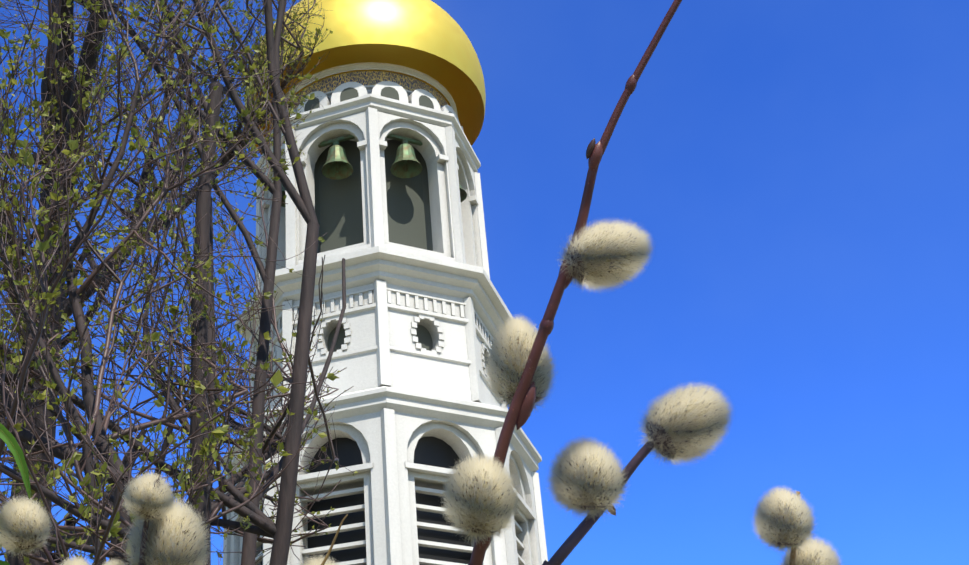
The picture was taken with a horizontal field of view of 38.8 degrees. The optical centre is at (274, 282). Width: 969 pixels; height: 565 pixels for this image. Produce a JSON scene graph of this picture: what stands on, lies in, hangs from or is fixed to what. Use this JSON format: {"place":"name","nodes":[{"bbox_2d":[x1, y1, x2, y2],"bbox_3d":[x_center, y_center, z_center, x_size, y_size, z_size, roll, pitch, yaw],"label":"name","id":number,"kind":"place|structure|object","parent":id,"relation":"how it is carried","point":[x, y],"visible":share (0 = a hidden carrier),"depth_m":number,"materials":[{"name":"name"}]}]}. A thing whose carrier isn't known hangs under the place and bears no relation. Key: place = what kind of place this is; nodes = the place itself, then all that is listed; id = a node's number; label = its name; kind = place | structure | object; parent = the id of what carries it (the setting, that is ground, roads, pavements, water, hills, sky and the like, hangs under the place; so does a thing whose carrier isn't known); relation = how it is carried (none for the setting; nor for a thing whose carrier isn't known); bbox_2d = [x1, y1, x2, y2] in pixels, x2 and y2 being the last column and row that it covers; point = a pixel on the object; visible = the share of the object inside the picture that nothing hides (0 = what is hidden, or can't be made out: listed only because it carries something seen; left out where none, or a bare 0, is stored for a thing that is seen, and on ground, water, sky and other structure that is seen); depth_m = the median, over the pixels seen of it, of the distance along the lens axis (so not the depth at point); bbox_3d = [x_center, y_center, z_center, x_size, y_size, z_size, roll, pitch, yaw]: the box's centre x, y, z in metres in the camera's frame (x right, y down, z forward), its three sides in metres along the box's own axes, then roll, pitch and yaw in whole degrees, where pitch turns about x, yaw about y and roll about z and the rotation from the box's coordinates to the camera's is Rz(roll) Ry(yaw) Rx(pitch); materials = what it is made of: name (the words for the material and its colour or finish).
{"place":"outdoors","nodes":[
{"label":"outdoors","id":0,"kind":"place"},
{"bbox_2d":[0,0,332,559],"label":"spring tree","id":1,"kind":"object","parent":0,"point":[287,43],"depth_m":11.84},
{"bbox_2d":[18,0,332,239],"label":"tree leaves","id":2,"kind":"object","parent":1,"relation":"attached to","point":[189,30],"visible":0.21,"depth_m":11.91,"materials":[{"name":"green plant"}]},
{"bbox_2d":[0,0,338,564],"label":"spring tree","id":3,"kind":"object","parent":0,"point":[26,370],"depth_m":5.65,"materials":[{"name":"brown plant"}]},
{"bbox_2d":[0,0,357,564],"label":"spring tree","id":4,"kind":"object","parent":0,"point":[279,531],"depth_m":7.99,"materials":[{"name":"brown plant"}]},
{"bbox_2d":[261,436,471,564],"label":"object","id":5,"kind":"object","parent":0,"point":[433,451],"visible":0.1,"depth_m":59.93,"materials":[{"name":"black"}]},
{"bbox_2d":[220,62,547,564],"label":"bell tower walls","id":6,"kind":"structure","parent":0,"point":[399,399],"depth_m":64.78,"materials":[{"name":"white paint"}]},
{"bbox_2d":[245,0,485,153],"bbox_3d":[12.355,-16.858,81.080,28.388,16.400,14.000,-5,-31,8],"label":"dome","id":7,"kind":"structure","parent":6,"relation":"on","point":[430,38],"depth_m":74.43,"materials":[{"name":"gold metal"}]},
{"bbox_2d":[288,71,447,108],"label":"decorative frieze","id":8,"kind":"object","parent":6,"relation":"attached to","point":[332,83],"visible":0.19,"depth_m":73.44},
{"bbox_2d":[281,134,466,206],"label":"bells","id":9,"kind":"object","parent":6,"relation":"hanging from","point":[338,166],"visible":0.33,"depth_m":71.29,"materials":[{"name":"metal"}]},
{"bbox_2d":[304,87,451,351],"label":"tower openings","id":10,"kind":"object","parent":6,"relation":"attached to","point":[338,210],"visible":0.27,"depth_m":71.09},
{"bbox_2d":[0,0,968,564],"label":"sky","id":11,"kind":"structure","parent":0,"point":[796,172],"materials":[{"name":"blue"}]},
{"bbox_2d":[321,491,799,564],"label":"willow twigs","id":12,"kind":"object","parent":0,"point":[793,555],"visible":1,"depth_m":0.42,"materials":[{"name":"brown plant"}]},
{"bbox_2d":[468,0,681,564],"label":"willow twig","id":13,"kind":"object","parent":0,"point":[521,407],"visible":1,"depth_m":0.40,"materials":[{"name":"brown plant"}]},
{"label":"ground","id":14,"kind":"structure","parent":0,"visible":0},
{"bbox_2d":[0,429,29,497],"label":"green shoot","id":15,"kind":"object","parent":14,"relation":"on","point":[19,457],"visible":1,"depth_m":0.40,"materials":[{"name":"green plant"}]},
{"bbox_2d":[0,423,654,564],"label":"willow","id":16,"kind":"object","parent":14,"relation":"on","point":[571,542],"depth_m":0.40,"materials":[{"name":"brown plant"}]},
{"bbox_2d":[0,138,831,564],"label":"bud scales","id":17,"kind":"object","parent":16,"relation":"attached to","point":[588,154],"visible":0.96,"depth_m":0.40,"materials":[{"name":"plant"}]},
{"bbox_2d":[0,217,841,564],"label":"willow catkins","id":18,"kind":"object","parent":17,"relation":"attached to","point":[806,545],"visible":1,"depth_m":0.40,"materials":[{"name":"beige plant"}]}
]}

